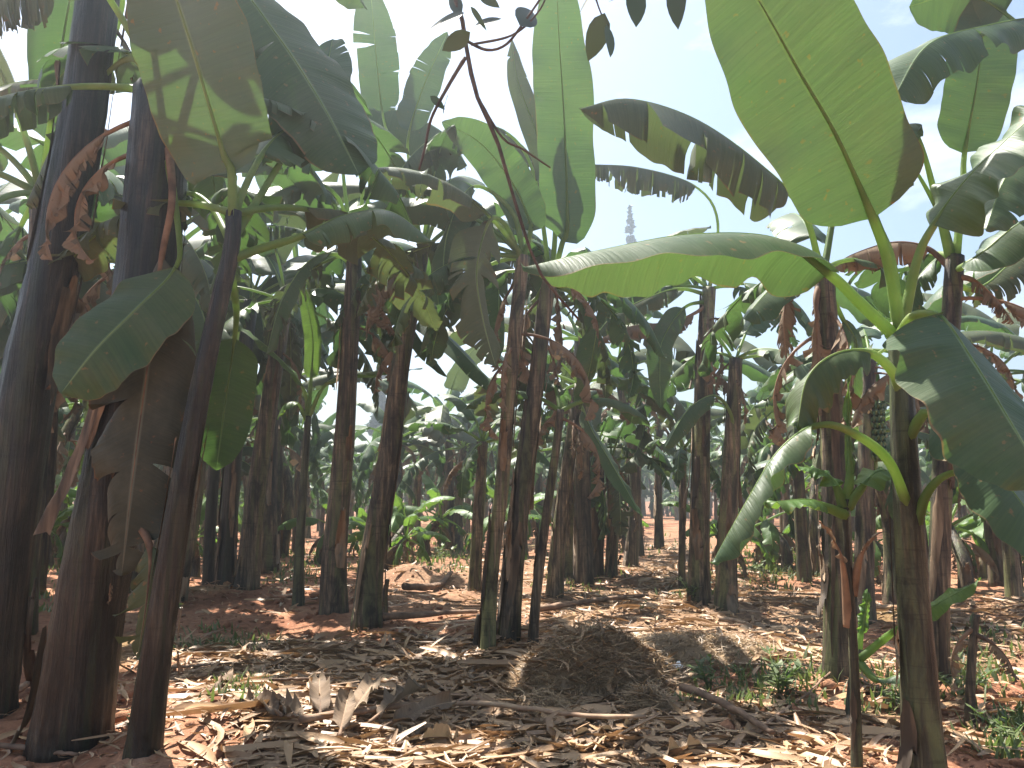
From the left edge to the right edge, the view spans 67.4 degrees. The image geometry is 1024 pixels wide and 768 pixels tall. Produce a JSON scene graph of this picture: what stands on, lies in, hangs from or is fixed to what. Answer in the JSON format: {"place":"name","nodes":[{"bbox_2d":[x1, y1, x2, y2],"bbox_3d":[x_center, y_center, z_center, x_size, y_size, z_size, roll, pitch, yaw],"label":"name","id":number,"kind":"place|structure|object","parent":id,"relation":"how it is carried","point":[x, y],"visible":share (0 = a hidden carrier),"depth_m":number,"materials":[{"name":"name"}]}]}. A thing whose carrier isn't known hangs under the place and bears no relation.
{"place":"outdoors","nodes":[
{"label":"outdoors","id":0,"kind":"place"},
{"bbox_2d":[0,502,1023,767],"bbox_3d":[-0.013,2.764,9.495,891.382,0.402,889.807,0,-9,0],"label":"ground","id":1,"kind":"structure","parent":0,"point":[332,624],"depth_m":8.97,"materials":[{"name":"red soil"}]},
{"bbox_2d":[0,207,113,594],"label":"banana plant","id":2,"kind":"object","parent":1,"relation":"on","point":[9,223],"visible":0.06,"depth_m":11.91,"materials":[{"name":"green plant"}]},
{"bbox_2d":[0,171,123,321],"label":"banana plant","id":3,"kind":"object","parent":1,"relation":"on","point":[17,205],"visible":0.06,"depth_m":12.40,"materials":[{"name":"green plant"}]},
{"bbox_2d":[51,474,72,557],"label":"banana plant","id":4,"kind":"object","parent":1,"relation":"on","point":[68,500],"visible":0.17,"depth_m":18.38,"materials":[{"name":"green plant"}]},
{"bbox_2d":[51,508,72,563],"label":"banana plant","id":5,"kind":"object","parent":1,"relation":"on","point":[58,542],"visible":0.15,"depth_m":16.73,"materials":[{"name":"green plant"}]},
{"bbox_2d":[55,410,83,546],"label":"banana plant","id":6,"kind":"object","parent":1,"relation":"on","point":[64,506],"visible":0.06,"depth_m":20.78,"materials":[{"name":"green plant"}]},
{"bbox_2d":[1,365,165,567],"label":"banana plant","id":7,"kind":"object","parent":1,"relation":"on","point":[70,425],"visible":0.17,"depth_m":16.96,"materials":[{"name":"green plant"}]},
{"bbox_2d":[0,0,211,634],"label":"banana plant","id":8,"kind":"object","parent":1,"relation":"on","point":[42,41],"visible":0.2,"depth_m":8.56,"materials":[{"name":"green plant"}]},
{"bbox_2d":[58,234,260,549],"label":"banana plant","id":9,"kind":"object","parent":1,"relation":"on","point":[61,437],"visible":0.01,"depth_m":16.01,"materials":[{"name":"green plant"}]},
{"bbox_2d":[18,114,340,593],"bbox_3d":[-5.651,-0.684,12.840,6.536,8.370,5.854,-8,-12,44],"label":"banana plant","id":10,"kind":"object","parent":1,"relation":"on","point":[40,129],"visible":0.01,"depth_m":12.40,"materials":[{"name":"green plant"}]},
{"bbox_2d":[0,0,366,718],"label":"banana plant","id":11,"kind":"object","parent":1,"relation":"on","point":[48,308],"visible":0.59,"depth_m":4.99,"materials":[{"name":"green plant"}]},
{"bbox_2d":[0,125,367,602],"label":"banana plant","id":12,"kind":"object","parent":1,"relation":"on","point":[12,276],"visible":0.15,"depth_m":9.64,"materials":[{"name":"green plant"}]},
{"bbox_2d":[0,0,412,762],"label":"banana plant","id":13,"kind":"object","parent":1,"relation":"on","point":[124,362],"visible":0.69,"depth_m":4.31,"materials":[{"name":"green plant"}]},
{"bbox_2d":[190,497,238,576],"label":"banana plant","id":14,"kind":"object","parent":1,"relation":"on","point":[195,571],"visible":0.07,"depth_m":14.23,"materials":[{"name":"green plant"}]},
{"bbox_2d":[204,437,253,557],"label":"banana plant","id":15,"kind":"object","parent":1,"relation":"on","point":[248,450],"visible":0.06,"depth_m":18.14,"materials":[{"name":"green plant"}]},
{"bbox_2d":[48,0,442,759],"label":"banana plant","id":16,"kind":"object","parent":1,"relation":"on","point":[200,76],"visible":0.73,"depth_m":4.28,"materials":[{"name":"green plant"}]},
{"bbox_2d":[195,271,334,584],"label":"banana plant","id":17,"kind":"object","parent":1,"relation":"on","point":[208,567],"visible":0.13,"depth_m":12.20,"materials":[{"name":"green plant"}]},
{"bbox_2d":[213,173,344,584],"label":"banana plant","id":18,"kind":"object","parent":1,"relation":"on","point":[226,558],"visible":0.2,"depth_m":11.88,"materials":[{"name":"green plant"}]},
{"bbox_2d":[240,370,338,556],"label":"banana plant","id":19,"kind":"object","parent":1,"relation":"on","point":[319,381],"visible":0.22,"depth_m":18.92,"materials":[{"name":"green plant"}]},
{"bbox_2d":[198,178,391,590],"bbox_3d":[-3.660,0.004,11.826,4.144,6.136,3.854,0,-9,0],"label":"banana plant","id":20,"kind":"object","parent":1,"relation":"on","point":[247,574],"visible":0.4,"depth_m":10.96,"materials":[{"name":"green plant"}]},
{"bbox_2d":[187,175,417,573],"bbox_3d":[-4.631,-0.408,15.903,5.716,8.728,5.460,2,-9,-16],"label":"banana plant","id":21,"kind":"object","parent":1,"relation":"on","point":[270,560],"visible":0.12,"depth_m":15.13,"materials":[{"name":"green plant"}]},
{"bbox_2d":[283,443,332,538],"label":"banana plant","id":22,"kind":"object","parent":1,"relation":"on","point":[308,527],"visible":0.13,"depth_m":26.75,"materials":[{"name":"green plant"}]},
{"bbox_2d":[283,385,333,552],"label":"banana plant","id":23,"kind":"object","parent":1,"relation":"on","point":[297,447],"visible":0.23,"depth_m":21.15,"materials":[{"name":"green plant"}]},
{"bbox_2d":[231,321,388,557],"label":"banana plant","id":24,"kind":"object","parent":1,"relation":"on","point":[316,441],"visible":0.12,"depth_m":18.27,"materials":[{"name":"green plant"}]},
{"bbox_2d":[277,488,365,564],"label":"banana plant","id":25,"kind":"object","parent":1,"relation":"on","point":[354,523],"visible":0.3,"depth_m":17.11,"materials":[{"name":"green plant"}]},
{"bbox_2d":[238,290,421,605],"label":"banana plant","id":26,"kind":"object","parent":1,"relation":"on","point":[312,340],"visible":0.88,"depth_m":10.17,"materials":[{"name":"green plant"}]},
{"bbox_2d":[309,412,356,536],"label":"banana plant","id":27,"kind":"object","parent":1,"relation":"on","point":[330,419],"visible":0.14,"depth_m":28.80,"materials":[{"name":"green plant"}]},
{"bbox_2d":[294,443,372,508],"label":"banana plant","id":28,"kind":"object","parent":1,"relation":"on","point":[318,483],"visible":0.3,"depth_m":23.23,"materials":[{"name":"green plant"}]},
{"bbox_2d":[185,107,499,614],"bbox_3d":[-2.238,-0.770,9.916,3.653,7.414,3.710,2,-9,-15],"label":"banana plant","id":29,"kind":"object","parent":1,"relation":"on","point":[303,186],"visible":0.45,"depth_m":9.35,"materials":[{"name":"green plant"}]},
{"bbox_2d":[353,449,417,537],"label":"banana plant","id":30,"kind":"object","parent":1,"relation":"on","point":[409,491],"visible":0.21,"depth_m":22.97,"materials":[{"name":"green plant"}]},
{"bbox_2d":[312,391,476,535],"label":"banana plant","id":31,"kind":"object","parent":1,"relation":"on","point":[369,456],"visible":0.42,"depth_m":21.09,"materials":[{"name":"green plant"}]},
{"bbox_2d":[348,506,449,572],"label":"banana plant","id":32,"kind":"object","parent":1,"relation":"on","point":[395,551],"visible":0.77,"depth_m":14.66,"materials":[{"name":"green plant"}]},
{"bbox_2d":[359,492,454,563],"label":"banana plant","id":33,"kind":"object","parent":1,"relation":"on","point":[420,509],"visible":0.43,"depth_m":16.82,"materials":[{"name":"green plant"}]},
{"bbox_2d":[369,386,472,542],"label":"banana plant","id":34,"kind":"object","parent":1,"relation":"on","point":[418,485],"visible":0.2,"depth_m":24.40,"materials":[{"name":"green plant"}]},
{"bbox_2d":[383,609,477,619],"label":"fallen stalk","id":35,"kind":"object","parent":1,"relation":"on","point":[403,615],"visible":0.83,"depth_m":8.55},
{"bbox_2d":[395,474,472,558],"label":"banana plant","id":36,"kind":"object","parent":1,"relation":"on","point":[433,491],"visible":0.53,"depth_m":18.46,"materials":[{"name":"green plant"}]},
{"bbox_2d":[382,345,500,548],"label":"banana plant","id":37,"kind":"object","parent":1,"relation":"on","point":[456,381],"visible":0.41,"depth_m":21.50,"materials":[{"name":"green plant"}]},
{"bbox_2d":[326,0,569,631],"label":"banana plant","id":38,"kind":"object","parent":1,"relation":"on","point":[378,63],"visible":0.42,"depth_m":8.72,"materials":[{"name":"green plant"}]},
{"bbox_2d":[397,406,500,549],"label":"banana plant","id":39,"kind":"object","parent":1,"relation":"on","point":[421,463],"visible":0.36,"depth_m":21.21,"materials":[{"name":"green plant"}]},
{"bbox_2d":[347,117,598,653],"bbox_3d":[-0.382,0.022,7.335,2.843,4.993,2.146,4,-9,-25],"label":"banana plant","id":40,"kind":"object","parent":1,"relation":"on","point":[459,258],"visible":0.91,"depth_m":7.05,"materials":[{"name":"green plant"}]},
{"bbox_2d":[403,383,557,590],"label":"banana plant","id":41,"kind":"object","parent":1,"relation":"on","point":[472,462],"visible":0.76,"depth_m":12.23,"materials":[{"name":"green plant"}]},
{"bbox_2d":[462,355,550,552],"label":"banana plant","id":42,"kind":"object","parent":1,"relation":"on","point":[539,486],"visible":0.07,"depth_m":21.06,"materials":[{"name":"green plant"}]},
{"bbox_2d":[463,485,553,559],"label":"banana plant","id":43,"kind":"object","parent":1,"relation":"on","point":[490,493],"visible":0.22,"depth_m":17.05,"materials":[{"name":"green plant"}]},
{"bbox_2d":[0,538,1023,767],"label":"leaf litter","id":44,"kind":"object","parent":1,"relation":"on","point":[541,743],"visible":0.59,"depth_m":4.98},
{"bbox_2d":[241,687,283,716],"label":"fallen leaf","id":45,"kind":"object","parent":44,"relation":"on","point":[272,705],"visible":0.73,"depth_m":4.60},
{"bbox_2d":[274,688,308,726],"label":"fallen leaf","id":46,"kind":"object","parent":44,"relation":"on","point":[293,705],"visible":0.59,"depth_m":4.61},
{"bbox_2d":[309,671,330,720],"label":"fallen leaf","id":47,"kind":"object","parent":44,"relation":"on","point":[321,701],"visible":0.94,"depth_m":4.87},
{"bbox_2d":[332,688,355,736],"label":"fallen leaf","id":48,"kind":"object","parent":44,"relation":"on","point":[345,705],"visible":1,"depth_m":4.54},
{"bbox_2d":[349,672,381,710],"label":"fallen leaf","id":49,"kind":"object","parent":44,"relation":"on","point":[367,685],"visible":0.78,"depth_m":5.06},
{"bbox_2d":[367,677,427,722],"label":"fallen leaf","id":50,"kind":"object","parent":44,"relation":"on","point":[410,688],"visible":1,"depth_m":4.99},
{"bbox_2d":[380,691,457,729],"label":"fallen leaf","id":51,"kind":"object","parent":44,"relation":"on","point":[415,710],"visible":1,"depth_m":4.78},
{"bbox_2d":[401,571,452,590],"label":"fallen stalk","id":52,"kind":"object","parent":44,"relation":"on","point":[421,587],"visible":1,"depth_m":11.66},
{"bbox_2d":[397,722,457,746],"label":"fallen leaf","id":53,"kind":"object","parent":44,"relation":"on","point":[440,730],"visible":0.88,"depth_m":4.47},
{"bbox_2d":[298,700,645,722],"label":"fallen stalk","id":54,"kind":"object","parent":44,"relation":"on","point":[318,717],"visible":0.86,"depth_m":4.76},
{"bbox_2d":[540,594,648,610],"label":"fallen stalk","id":55,"kind":"object","parent":44,"relation":"on","point":[554,606],"visible":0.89,"depth_m":9.77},
{"bbox_2d":[562,718,630,737],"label":"fallen leaf","id":56,"kind":"object","parent":44,"relation":"on","point":[583,730],"visible":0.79,"depth_m":4.52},
{"bbox_2d":[646,734,717,758],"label":"fallen leaf","id":57,"kind":"object","parent":44,"relation":"on","point":[692,743],"visible":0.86,"depth_m":4.22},
{"bbox_2d":[678,683,774,734],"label":"fallen stalk","id":58,"kind":"object","parent":44,"relation":"on","point":[708,696],"visible":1,"depth_m":4.83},
{"bbox_2d":[2,567,1023,767],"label":"soil clods","id":59,"kind":"object","parent":1,"relation":"on","point":[120,716],"visible":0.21,"depth_m":5.02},
{"bbox_2d":[71,425,957,521],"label":"distant banana grove","id":60,"kind":"object","parent":1,"relation":"on","point":[667,496],"visible":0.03,"depth_m":56.20,"materials":[{"name":"green plant"}]},
{"bbox_2d":[483,462,556,555],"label":"banana plant","id":61,"kind":"object","parent":1,"relation":"on","point":[538,470],"visible":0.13,"depth_m":19.05,"materials":[{"name":"green plant"}]},
{"bbox_2d":[391,0,666,643],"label":"banana plant","id":62,"kind":"object","parent":1,"relation":"on","point":[556,125],"visible":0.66,"depth_m":7.47,"materials":[{"name":"green plant"}]},
{"bbox_2d":[39,530,1023,758],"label":"grass","id":63,"kind":"structure","parent":1,"relation":"on","point":[1012,743],"depth_m":5.84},
{"bbox_2d":[494,681,602,717],"bbox_3d":[0.255,2.173,5.277,0.908,0.295,0.895,0,-9,0],"label":"straw heap","id":64,"kind":"object","parent":1,"relation":"on","point":[549,698],"visible":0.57,"depth_m":5.17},
{"bbox_2d":[418,0,685,320],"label":"overhanging tree","id":65,"kind":"object","parent":1,"relation":"on","point":[599,35],"visible":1,"depth_m":2.80,"materials":[{"name":"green plant"}]},
{"bbox_2d":[463,373,650,643],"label":"banana plant","id":66,"kind":"object","parent":1,"relation":"on","point":[627,412],"visible":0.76,"depth_m":7.21,"materials":[{"name":"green plant"}]},
{"bbox_2d":[414,225,714,586],"bbox_3d":[1.101,0.363,13.114,5.099,6.282,4.567,4,-9,-23],"label":"banana plant","id":67,"kind":"object","parent":1,"relation":"on","point":[583,570],"visible":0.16,"depth_m":13.15,"materials":[{"name":"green plant"}]},
{"bbox_2d":[468,390,674,578],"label":"banana plant","id":68,"kind":"object","parent":1,"relation":"on","point":[603,528],"visible":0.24,"depth_m":14.13,"materials":[{"name":"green plant"}]},
{"bbox_2d":[474,345,674,597],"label":"banana plant","id":69,"kind":"object","parent":1,"relation":"on","point":[556,568],"visible":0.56,"depth_m":10.70,"materials":[{"name":"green plant"}]},
{"bbox_2d":[512,388,671,579],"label":"banana plant","id":70,"kind":"object","parent":1,"relation":"on","point":[607,424],"visible":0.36,"depth_m":13.72,"materials":[{"name":"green plant"}]},
{"bbox_2d":[492,613,704,704],"bbox_3d":[0.619,2.055,5.746,1.638,0.642,1.247,0,-9,0],"label":"straw heap","id":71,"kind":"object","parent":1,"relation":"on","point":[597,660],"visible":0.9,"depth_m":5.50,"materials":[{"name":"brown plant"}]},
{"bbox_2d":[544,403,690,578],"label":"banana plant","id":72,"kind":"object","parent":1,"relation":"on","point":[617,523],"visible":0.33,"depth_m":13.61,"materials":[{"name":"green plant"}]},
{"bbox_2d":[553,291,718,565],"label":"banana plant","id":73,"kind":"object","parent":1,"relation":"on","point":[631,554],"visible":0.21,"depth_m":17.00,"materials":[{"name":"green plant"}]},
{"bbox_2d":[614,672,677,715],"bbox_3d":[0.882,2.090,5.057,0.542,0.311,0.487,-5,-10,29],"label":"straw heap","id":74,"kind":"object","parent":1,"relation":"on","point":[643,696],"visible":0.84,"depth_m":5.00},
{"bbox_2d":[602,390,713,556],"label":"banana plant","id":75,"kind":"object","parent":1,"relation":"on","point":[669,452],"visible":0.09,"depth_m":19.50,"materials":[{"name":"green plant"}]},
{"bbox_2d":[603,352,727,548],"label":"banana plant","id":76,"kind":"object","parent":1,"relation":"on","point":[658,526],"visible":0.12,"depth_m":21.05,"materials":[{"name":"green plant"}]},
{"bbox_2d":[639,392,752,593],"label":"banana plant","id":77,"kind":"object","parent":1,"relation":"on","point":[680,460],"visible":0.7,"depth_m":11.23,"materials":[{"name":"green plant"}]},
{"bbox_2d":[592,164,812,605],"bbox_3d":[2.524,0.105,10.818,3.239,5.769,2.663,0,-9,0],"label":"banana plant","id":78,"kind":"object","parent":1,"relation":"on","point":[668,328],"visible":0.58,"depth_m":10.06,"materials":[{"name":"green plant"}]},
{"bbox_2d":[685,654,723,689],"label":"weed","id":79,"kind":"object","parent":1,"relation":"on","point":[700,675],"visible":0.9,"depth_m":5.70,"materials":[{"name":"green plant"}]},
{"bbox_2d":[635,623,797,669],"bbox_3d":[1.700,2.374,7.018,1.857,0.372,1.275,0,-9,0],"label":"straw heap","id":80,"kind":"object","parent":1,"relation":"on","point":[718,646],"visible":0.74,"depth_m":6.81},
{"bbox_2d":[661,484,773,577],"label":"banana plant","id":81,"kind":"object","parent":1,"relation":"on","point":[713,532],"visible":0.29,"depth_m":13.40,"materials":[{"name":"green plant"}]},
{"bbox_2d":[711,372,785,545],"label":"banana plant","id":82,"kind":"object","parent":1,"relation":"on","point":[759,397],"visible":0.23,"depth_m":19.49,"materials":[{"name":"green plant"}]},
{"bbox_2d":[579,98,925,684],"bbox_3d":[2.157,-0.437,6.095,1.991,5.640,3.295,-5,-10,30],"label":"banana plant","id":83,"kind":"object","parent":1,"relation":"on","point":[662,135],"visible":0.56,"depth_m":5.71,"materials":[{"name":"green plant"}]},
{"bbox_2d":[664,313,843,614],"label":"banana plant","id":84,"kind":"object","parent":1,"relation":"on","point":[726,592],"visible":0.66,"depth_m":9.66,"materials":[{"name":"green plant"}]},
{"bbox_2d":[712,377,816,548],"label":"banana plant","id":85,"kind":"object","parent":1,"relation":"on","point":[753,393],"visible":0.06,"depth_m":20.63,"materials":[{"name":"green plant"}]},
{"bbox_2d":[711,385,819,565],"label":"banana plant","id":86,"kind":"object","parent":1,"relation":"on","point":[771,451],"visible":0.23,"depth_m":16.70,"materials":[{"name":"green plant"}]},
{"bbox_2d":[521,0,1023,767],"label":"banana plant","id":87,"kind":"object","parent":1,"relation":"on","point":[817,102],"visible":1,"depth_m":3.60,"materials":[{"name":"green plant"}]},
{"bbox_2d":[738,475,820,569],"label":"banana plant","id":88,"kind":"object","parent":1,"relation":"on","point":[771,534],"visible":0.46,"depth_m":15.51,"materials":[{"name":"green plant"}]},
{"bbox_2d":[760,646,808,696],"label":"weed","id":89,"kind":"object","parent":1,"relation":"on","point":[786,681],"visible":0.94,"depth_m":5.38,"materials":[{"name":"green plant"}]},
{"bbox_2d":[740,437,857,573],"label":"banana plant","id":90,"kind":"object","parent":1,"relation":"on","point":[813,520],"visible":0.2,"depth_m":14.81,"materials":[{"name":"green plant"}]},
{"bbox_2d":[713,335,887,581],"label":"banana plant","id":91,"kind":"object","parent":1,"relation":"on","point":[756,422],"visible":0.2,"depth_m":13.26,"materials":[{"name":"green plant"}]},
{"bbox_2d":[764,375,890,767],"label":"banana sucker","id":92,"kind":"object","parent":1,"relation":"on","point":[847,496],"visible":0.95,"depth_m":3.90,"materials":[{"name":"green plant"}]},
{"bbox_2d":[754,363,928,603],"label":"banana plant","id":93,"kind":"object","parent":1,"relation":"on","point":[884,503],"visible":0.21,"depth_m":10.43,"materials":[{"name":"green plant"}]},
{"bbox_2d":[760,327,923,624],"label":"banana plant","id":94,"kind":"object","parent":1,"relation":"on","point":[871,427],"visible":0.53,"depth_m":9.08,"materials":[{"name":"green plant"}]},
{"bbox_2d":[775,267,1023,557],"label":"banana plant","id":95,"kind":"object","parent":1,"relation":"on","point":[1001,340],"visible":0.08,"depth_m":11.18,"materials":[{"name":"green plant"}]},
{"bbox_2d":[844,577,980,719],"bbox_3d":[2.395,1.684,4.680,0.370,1.057,0.856,3,-9,-17],"label":"banana sucker","id":96,"kind":"object","parent":1,"relation":"on","point":[944,602],"visible":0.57,"depth_m":4.87,"materials":[{"name":"green plant"}]},
{"bbox_2d":[835,0,1023,683],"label":"banana plant","id":97,"kind":"object","parent":1,"relation":"on","point":[975,103],"visible":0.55,"depth_m":6.10,"materials":[{"name":"green plant"}]},
{"bbox_2d":[876,487,1001,593],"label":"banana plant","id":98,"kind":"object","parent":1,"relation":"on","point":[966,575],"visible":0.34,"depth_m":12.35,"materials":[{"name":"green plant"}]},
{"bbox_2d":[886,373,1023,599],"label":"banana plant","id":99,"kind":"object","parent":1,"relation":"on","point":[1013,568],"visible":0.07,"depth_m":10.66,"materials":[{"name":"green plant"}]},
{"bbox_2d":[888,0,1023,231],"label":"banana plant","id":100,"kind":"object","parent":1,"relation":"on","point":[966,47],"visible":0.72,"depth_m":5.35,"materials":[{"name":"green plant"}]},
{"bbox_2d":[938,663,997,699],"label":"weed","id":101,"kind":"object","parent":1,"relation":"on","point":[962,691],"visible":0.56,"depth_m":5.25,"materials":[{"name":"green plant"}]},
{"bbox_2d":[922,293,1023,384],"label":"banana plant","id":102,"kind":"object","parent":1,"relation":"on","point":[972,318],"visible":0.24,"depth_m":12.63,"materials":[{"name":"green plant"}]},
{"bbox_2d":[948,614,1018,727],"bbox_3d":[2.952,1.832,4.812,0.377,0.750,0.138,-5,-10,30],"label":"banana stump","id":103,"kind":"object","parent":1,"relation":"on","point":[972,633],"visible":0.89,"depth_m":4.84,"materials":[{"name":"brown plant"}]},
{"bbox_2d":[959,521,1023,578],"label":"banana plant","id":104,"kind":"object","parent":1,"relation":"on","point":[980,563],"visible":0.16,"depth_m":14.25,"materials":[{"name":"green plant"}]},
{"bbox_2d":[965,703,1023,737],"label":"weed","id":105,"kind":"object","parent":1,"relation":"on","point":[1002,719],"visible":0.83,"depth_m":4.42,"materials":[{"name":"green plant"}]},
{"bbox_2d":[979,308,1023,586],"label":"banana plant","id":106,"kind":"object","parent":1,"relation":"on","point":[993,542],"visible":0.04,"depth_m":12.59,"materials":[{"name":"green plant"}]},
{"bbox_2d":[0,0,1023,501],"label":"sky","id":107,"kind":"structure","parent":0,"point":[656,61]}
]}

